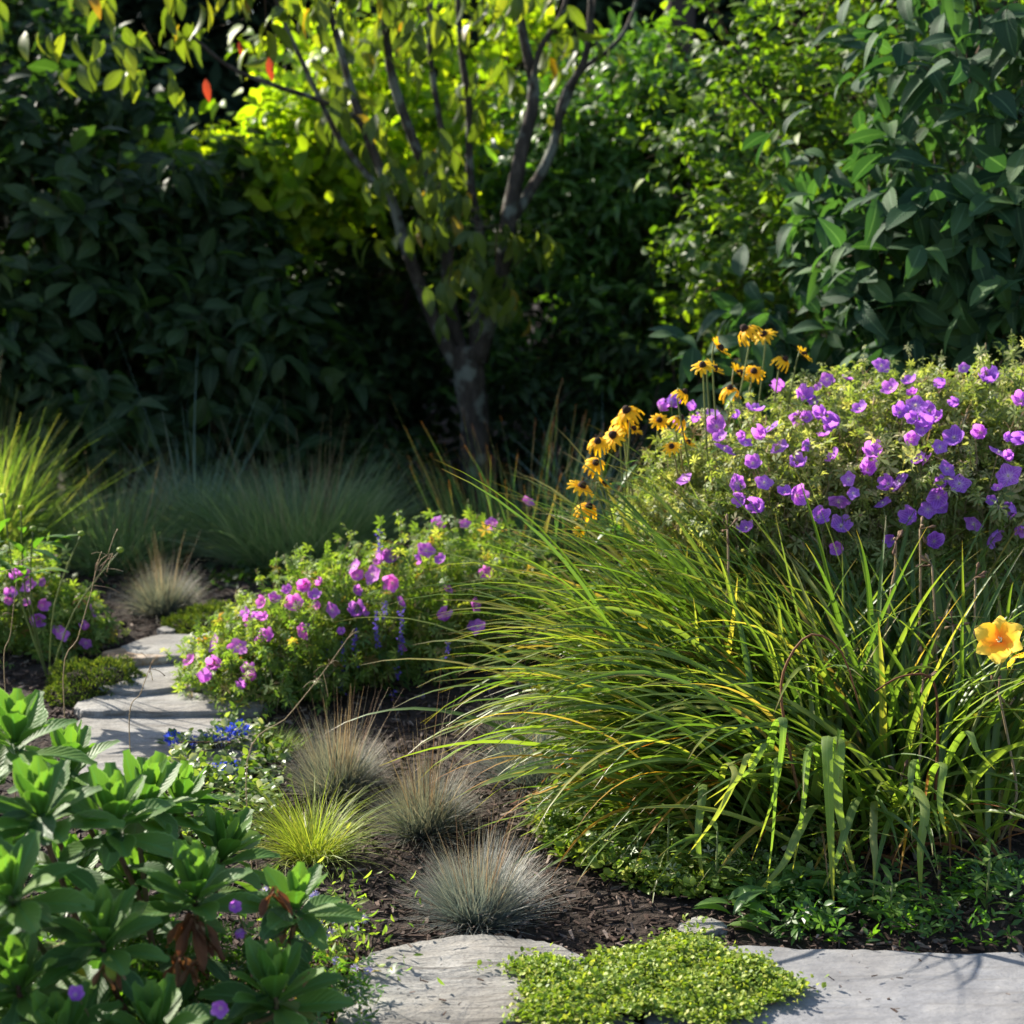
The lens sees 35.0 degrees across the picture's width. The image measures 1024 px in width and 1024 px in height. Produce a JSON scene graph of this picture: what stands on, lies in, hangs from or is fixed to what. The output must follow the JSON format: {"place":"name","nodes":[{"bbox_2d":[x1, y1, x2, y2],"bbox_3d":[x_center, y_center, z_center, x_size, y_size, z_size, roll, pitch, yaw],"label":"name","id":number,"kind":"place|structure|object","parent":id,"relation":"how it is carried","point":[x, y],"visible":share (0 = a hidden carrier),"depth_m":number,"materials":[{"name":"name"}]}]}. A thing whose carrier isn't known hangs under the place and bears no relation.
{"place":"outdoors","nodes":[
{"label":"outdoors","id":0,"kind":"place"},
{"bbox_2d":[0,356,152,563],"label":"tall grass","id":1,"kind":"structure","parent":0,"point":[5,485],"depth_m":6.42,"materials":[{"name":"plant"}]},
{"bbox_2d":[0,431,251,590],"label":"mound grass","id":2,"kind":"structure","parent":0,"point":[93,539],"depth_m":6.42,"materials":[{"name":"plant"}]},
{"bbox_2d":[100,439,342,558],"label":"mound grass","id":3,"kind":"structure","parent":0,"point":[204,502],"depth_m":6.61,"materials":[{"name":"green plant"}]},
{"bbox_2d":[0,292,1023,1023],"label":"ground","id":4,"kind":"structure","parent":0,"point":[560,872],"depth_m":4.02,"materials":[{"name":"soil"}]},
{"bbox_2d":[1,557,38,897],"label":"grass stalk","id":5,"kind":"object","parent":4,"relation":"on","point":[7,643],"depth_m":3.32,"materials":[{"name":"plant"}]},
{"bbox_2d":[0,493,123,677],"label":"bud plant","id":6,"kind":"object","parent":4,"relation":"on","point":[35,542],"visible":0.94,"depth_m":4.96,"materials":[{"name":"green plant"}]},
{"bbox_2d":[0,528,130,668],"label":"geranium plant","id":7,"kind":"object","parent":4,"relation":"on","point":[67,601],"visible":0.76,"depth_m":5.37,"materials":[{"name":"pink plant"}]},
{"bbox_2d":[62,529,122,833],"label":"grass stalk","id":8,"kind":"object","parent":4,"relation":"on","point":[96,567],"depth_m":3.30,"materials":[{"name":"plant"}]},
{"bbox_2d":[40,653,149,707],"bbox_3d":[-1.314,0.517,5.063,0.354,0.139,0.333,9,15,37],"label":"moss cushion","id":9,"kind":"object","parent":4,"relation":"on","point":[83,681],"visible":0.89,"depth_m":5.02,"materials":[{"name":"moss"},{"name":"green leaf"}]},
{"bbox_2d":[102,648,167,665],"bbox_3d":[-1.214,0.471,5.256,0.220,0.038,0.163,8,14,36],"label":"slab","id":10,"kind":"object","parent":4,"relation":"on","point":[140,659],"visible":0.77,"depth_m":5.22,"materials":[{"name":"grey stone"}]},
{"bbox_2d":[129,653,164,752],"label":"grass stalk","id":11,"kind":"object","parent":4,"relation":"on","point":[139,695],"depth_m":3.34,"materials":[{"name":"plant"}]},
{"bbox_2d":[105,528,225,621],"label":"fescue clump","id":12,"kind":"object","parent":4,"relation":"on","point":[159,599],"visible":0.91,"depth_m":5.73,"materials":[{"name":"plant"}]},
{"bbox_2d":[157,626,174,634],"bbox_3d":[-1.176,0.406,5.513,0.062,0.025,0.086,-3,12,-14],"label":"edging stone","id":13,"kind":"object","parent":4,"relation":"on","point":[164,630],"visible":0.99,"depth_m":5.50,"materials":[{"name":"stone"}]},
{"bbox_2d":[0,0,334,257],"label":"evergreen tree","id":14,"kind":"object","parent":4,"relation":"on","point":[148,14],"visible":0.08,"depth_m":12.85,"materials":[{"name":"green plant"}]},
{"bbox_2d":[76,716,260,787],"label":"path slab","id":15,"kind":"structure","parent":4,"relation":"on","point":[145,733],"depth_m":4.66,"materials":[{"name":"stone"}]},
{"bbox_2d":[74,692,267,721],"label":"path slab","id":16,"kind":"structure","parent":4,"relation":"on","point":[171,704],"depth_m":4.86,"materials":[{"name":"stone"}]},
{"bbox_2d":[0,688,362,1023],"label":"fleshy plant","id":17,"kind":"object","parent":4,"relation":"on","point":[135,803],"visible":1,"depth_m":2.86,"materials":[{"name":"green plant"}]},
{"bbox_2d":[99,663,268,696],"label":"path slab","id":18,"kind":"structure","parent":4,"relation":"on","point":[160,683],"depth_m":5.03,"materials":[{"name":"stone"}]},
{"bbox_2d":[0,0,387,514],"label":"broadleaf shrub","id":19,"kind":"object","parent":4,"relation":"on","point":[101,250],"visible":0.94,"depth_m":7.11,"materials":[{"name":"green plant"}]},
{"bbox_2d":[78,323,310,537],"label":"tall grass","id":20,"kind":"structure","parent":4,"relation":"on","point":[195,475],"depth_m":6.78,"materials":[{"name":"green plant"}]},
{"bbox_2d":[121,634,281,663],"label":"path slab","id":21,"kind":"structure","parent":4,"relation":"on","point":[152,644],"depth_m":5.33,"materials":[{"name":"stone"}]},
{"bbox_2d":[0,895,403,1023],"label":"geranium plant","id":22,"kind":"object","parent":4,"relation":"on","point":[220,1009],"visible":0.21,"depth_m":3.03,"materials":[{"name":"green plant"}]},
{"bbox_2d":[160,598,256,633],"bbox_3d":[-1.031,0.362,5.598,0.366,0.114,0.299,0,12,0],"label":"moss cushion","id":23,"kind":"object","parent":4,"relation":"on","point":[186,623],"visible":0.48,"depth_m":5.55,"materials":[{"name":"plant"}]},
{"bbox_2d":[155,716,262,783],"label":"plumbago plant","id":24,"kind":"object","parent":4,"relation":"on","point":[225,722],"visible":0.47,"depth_m":4.56,"materials":[{"name":"blue plant"}]},
{"bbox_2d":[164,701,292,839],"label":"ground cover","id":25,"kind":"object","parent":4,"relation":"on","point":[181,750],"visible":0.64,"depth_m":4.33,"materials":[{"name":"green plant"}]},
{"bbox_2d":[82,558,441,600],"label":"ground cover","id":26,"kind":"object","parent":4,"relation":"on","point":[242,566],"visible":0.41,"depth_m":6.14,"materials":[{"name":"green plant"}]},
{"bbox_2d":[240,718,314,764],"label":"plant","id":27,"kind":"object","parent":4,"relation":"on","point":[289,739],"depth_m":4.68,"materials":[{"name":"green plant"}]},
{"bbox_2d":[209,566,364,586],"bbox_3d":[-0.782,0.242,6.219,0.754,0.068,0.301,0,12,0],"label":"moss cushion","id":28,"kind":"object","parent":4,"relation":"on","point":[236,570],"visible":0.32,"depth_m":6.19,"materials":[{"name":"plant"}]},
{"bbox_2d":[117,379,467,570],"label":"mound grass","id":29,"kind":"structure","parent":4,"relation":"on","point":[316,525],"depth_m":6.41,"materials":[{"name":"plant"}]},
{"bbox_2d":[245,628,359,939],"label":"grass stalk","id":30,"kind":"object","parent":4,"relation":"on","point":[280,722],"depth_m":3.25,"materials":[{"name":"plant"}]},
{"bbox_2d":[169,822,444,1020],"bbox_3d":[-0.398,0.846,3.300,0.531,0.249,0.847,0,12,0],"label":"aster plant","id":31,"kind":"object","parent":4,"relation":"on","point":[342,953],"visible":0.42,"depth_m":3.34,"materials":[{"name":"green plant"}]},
{"bbox_2d":[203,766,412,887],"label":"golden grass","id":32,"kind":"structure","parent":4,"relation":"on","point":[317,849],"depth_m":3.88,"materials":[{"name":"green plant"}]},
{"bbox_2d":[0,0,637,508],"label":"forked tree","id":33,"kind":"object","parent":4,"relation":"on","point":[348,104],"visible":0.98,"depth_m":7.18,"materials":[{"name":"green plant"}]},
{"bbox_2d":[262,684,412,809],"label":"fescue clump","id":34,"kind":"object","parent":4,"relation":"on","point":[339,759],"visible":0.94,"depth_m":4.31,"materials":[{"name":"plant"}]},
{"bbox_2d":[143,149,542,484],"bbox_3d":[-1.051,-0.984,8.443,2.433,1.880,1.726,0,12,0],"label":"leafy shrub","id":35,"kind":"object","parent":4,"relation":"on","point":[353,296],"visible":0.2,"depth_m":8.24,"materials":[{"name":"green plant"}]},
{"bbox_2d":[254,318,459,493],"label":"shrub","id":36,"kind":"object","parent":4,"relation":"on","point":[362,425],"visible":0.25,"depth_m":7.99,"materials":[{"name":"green plant"}]},
{"bbox_2d":[113,0,606,438],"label":"golden shrub","id":37,"kind":"object","parent":4,"relation":"on","point":[303,177],"visible":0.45,"depth_m":7.86,"materials":[{"name":"green plant"}]},
{"bbox_2d":[159,496,590,718],"bbox_3d":[-0.427,0.317,5.382,1.538,0.656,0.907,-6,13,-28],"label":"geranium plant","id":38,"kind":"object","parent":4,"relation":"on","point":[296,632],"visible":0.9,"depth_m":5.14,"materials":[{"name":"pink plant"}]},
{"bbox_2d":[301,428,485,537],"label":"clump","id":39,"kind":"object","parent":4,"relation":"on","point":[391,442],"visible":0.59,"depth_m":7.17,"materials":[{"name":"green plant"}]},
{"bbox_2d":[141,0,649,358],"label":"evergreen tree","id":40,"kind":"object","parent":4,"relation":"on","point":[235,85],"visible":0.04,"depth_m":13.00,"materials":[{"name":"green plant"}]},
{"bbox_2d":[323,528,490,700],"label":"salvia plant","id":41,"kind":"object","parent":4,"relation":"on","point":[380,670],"visible":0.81,"depth_m":5.03,"materials":[{"name":"purple plant"}]},
{"bbox_2d":[350,674,496,855],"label":"fescue clump","id":42,"kind":"object","parent":4,"relation":"on","point":[428,801],"visible":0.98,"depth_m":4.06,"materials":[{"name":"plant"}]},
{"bbox_2d":[407,459,518,565],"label":"iris clump","id":43,"kind":"object","parent":4,"relation":"on","point":[456,510],"visible":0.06,"depth_m":6.45,"materials":[{"name":"green plant"}]},
{"bbox_2d":[336,934,591,1023],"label":"flagstone","id":44,"kind":"object","parent":4,"relation":"on","point":[487,998],"visible":0.61,"depth_m":3.23,"materials":[{"name":"stone"}]},
{"bbox_2d":[379,778,583,938],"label":"fescue clump","id":45,"kind":"object","parent":4,"relation":"on","point":[484,893],"visible":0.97,"depth_m":3.59,"materials":[{"name":"plant"}]},
{"bbox_2d":[388,378,650,599],"bbox_3d":[0.049,-0.066,6.013,1.052,0.797,0.912,0,12,0],"label":"clump","id":46,"kind":"object","parent":4,"relation":"on","point":[519,523],"visible":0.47,"depth_m":6.13,"materials":[{"name":"green plant"}]},
{"bbox_2d":[453,673,608,799],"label":"fescue clump","id":47,"kind":"object","parent":4,"relation":"on","point":[530,779],"visible":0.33,"depth_m":4.42,"materials":[{"name":"plant"}]},
{"bbox_2d":[531,1016,637,1023],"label":"flagstone","id":48,"kind":"object","parent":4,"relation":"on","point":[623,1020],"visible":0.21,"depth_m":3.10,"materials":[{"name":"stone"}]},
{"bbox_2d":[412,2,798,486],"bbox_3d":[0.560,-1.279,8.081,2.016,2.420,1.539,8,14,33],"label":"leafy shrub","id":49,"kind":"object","parent":4,"relation":"on","point":[591,205],"visible":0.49,"depth_m":7.69,"materials":[{"name":"green plant"}]},
{"bbox_2d":[220,896,1016,1023],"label":"bark crumbs","id":50,"kind":"object","parent":4,"relation":"on","point":[682,921],"visible":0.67,"depth_m":3.46,"materials":[{"name":"brown wood"}]},
{"bbox_2d":[486,243,774,516],"bbox_3d":[0.526,-0.638,7.856,1.438,1.379,1.148,7,14,32],"label":"shrub","id":51,"kind":"object","parent":4,"relation":"on","point":[568,371],"visible":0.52,"depth_m":7.67,"materials":[{"name":"green plant"}]},
{"bbox_2d":[611,822,661,873],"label":"willowy weed","id":52,"kind":"object","parent":4,"relation":"on","point":[647,852],"visible":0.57,"depth_m":3.81,"materials":[{"name":"green plant"}]},
{"bbox_2d":[469,913,828,1023],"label":"creeping mat","id":53,"kind":"object","parent":4,"relation":"on","point":[626,979],"visible":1,"depth_m":3.18,"materials":[{"name":"green plant"}]},
{"bbox_2d":[643,803,696,871],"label":"willowy weed","id":54,"kind":"object","parent":4,"relation":"on","point":[670,835],"visible":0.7,"depth_m":3.76,"materials":[{"name":"green plant"}]},
{"bbox_2d":[326,424,1023,902],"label":"daylily clump","id":55,"kind":"object","parent":4,"relation":"on","point":[880,742],"visible":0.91,"depth_m":4.05,"materials":[{"name":"green plant"}]},
{"bbox_2d":[664,0,694,331],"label":"dark tree","id":56,"kind":"object","parent":4,"relation":"on","point":[679,6],"visible":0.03,"depth_m":10.70,"materials":[{"name":"green plant"}]},
{"bbox_2d":[566,324,811,654],"bbox_3d":[0.501,0.038,4.799,0.791,1.163,0.446,-8,14,-35],"label":"coneflower plant","id":57,"kind":"object","parent":4,"relation":"on","point":[623,422],"visible":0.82,"depth_m":4.71,"materials":[{"name":"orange plant"}]},
{"bbox_2d":[523,757,870,906],"bbox_3d":[0.423,0.768,4.009,0.782,0.117,0.811,0,12,0],"label":"ground cover","id":58,"kind":"object","parent":4,"relation":"on","point":[739,862],"visible":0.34,"depth_m":3.83,"materials":[{"name":"green plant"}]},
{"bbox_2d":[677,916,727,937],"bbox_3d":[0.411,0.904,3.511,0.107,0.024,0.087,-9,15,-37],"label":"edging stone","id":59,"kind":"object","parent":4,"relation":"on","point":[718,928],"visible":0.62,"depth_m":3.50,"materials":[{"name":"stone"}]},
{"bbox_2d":[684,816,740,893],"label":"willowy weed","id":60,"kind":"object","parent":4,"relation":"on","point":[719,846],"visible":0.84,"depth_m":3.67,"materials":[{"name":"green plant"}]},
{"bbox_2d":[478,0,983,367],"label":"evergreen tree","id":61,"kind":"object","parent":4,"relation":"on","point":[647,8],"visible":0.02,"depth_m":12.39,"materials":[{"name":"green plant"}]},
{"bbox_2d":[693,885,779,933],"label":"broadleaf weed","id":62,"kind":"object","parent":4,"relation":"on","point":[748,895],"visible":0.98,"depth_m":3.53,"materials":[{"name":"green plant"}]},
{"bbox_2d":[719,876,788,917],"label":"broadleaf weed","id":63,"kind":"object","parent":4,"relation":"on","point":[749,880],"visible":0.51,"depth_m":3.64,"materials":[{"name":"green plant"}]},
{"bbox_2d":[765,861,820,906],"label":"broadleaf weed","id":64,"kind":"object","parent":4,"relation":"on","point":[792,881],"visible":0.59,"depth_m":3.66,"materials":[{"name":"green plant"}]},
{"bbox_2d":[778,866,836,897],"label":"broadleaf weed","id":65,"kind":"object","parent":4,"relation":"on","point":[809,871],"visible":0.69,"depth_m":3.66,"materials":[{"name":"green plant"}]},
{"bbox_2d":[598,329,1023,702],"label":"geranium plant","id":66,"kind":"object","parent":4,"relation":"on","point":[935,432],"visible":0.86,"depth_m":4.55,"materials":[{"name":"purple plant"}]},
{"bbox_2d":[613,0,1023,438],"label":"leaved shrub","id":67,"kind":"object","parent":4,"relation":"on","point":[755,220],"visible":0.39,"depth_m":6.57,"materials":[{"name":"green plant"}]},
{"bbox_2d":[642,945,1023,1023],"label":"flagstone","id":68,"kind":"object","parent":4,"relation":"on","point":[940,988],"visible":0.76,"depth_m":3.21,"materials":[{"name":"grey stone"}]},
{"bbox_2d":[648,0,1023,585],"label":"broadleaf shrub","id":69,"kind":"object","parent":4,"relation":"on","point":[954,243],"visible":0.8,"depth_m":5.33,"materials":[{"name":"green plant"}]},
{"bbox_2d":[803,869,881,923],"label":"broadleaf weed","id":70,"kind":"object","parent":4,"relation":"on","point":[862,907],"visible":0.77,"depth_m":3.62,"materials":[{"name":"green plant"}]},
{"bbox_2d":[735,840,1023,952],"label":"ground cover","id":71,"kind":"object","parent":4,"relation":"on","point":[820,920],"visible":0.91,"depth_m":3.52,"materials":[{"name":"green plant"}]},
{"bbox_2d":[859,863,926,931],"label":"willowy weed","id":72,"kind":"object","parent":4,"relation":"on","point":[893,886],"visible":0.81,"depth_m":3.54,"materials":[{"name":"green plant"}]},
{"bbox_2d":[793,0,1023,337],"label":"evergreen tree","id":73,"kind":"object","parent":4,"relation":"on","point":[995,10],"visible":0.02,"depth_m":12.69,"materials":[{"name":"green plant"}]},
{"bbox_2d":[952,844,1015,912],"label":"willowy weed","id":74,"kind":"object","parent":4,"relation":"on","point":[989,860],"visible":0.94,"depth_m":3.56,"materials":[{"name":"green plant"}]},
{"bbox_2d":[498,390,663,532],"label":"spiky grass","id":75,"kind":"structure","parent":0,"point":[599,512],"depth_m":7.17,"materials":[{"name":"green plant"}]}
]}

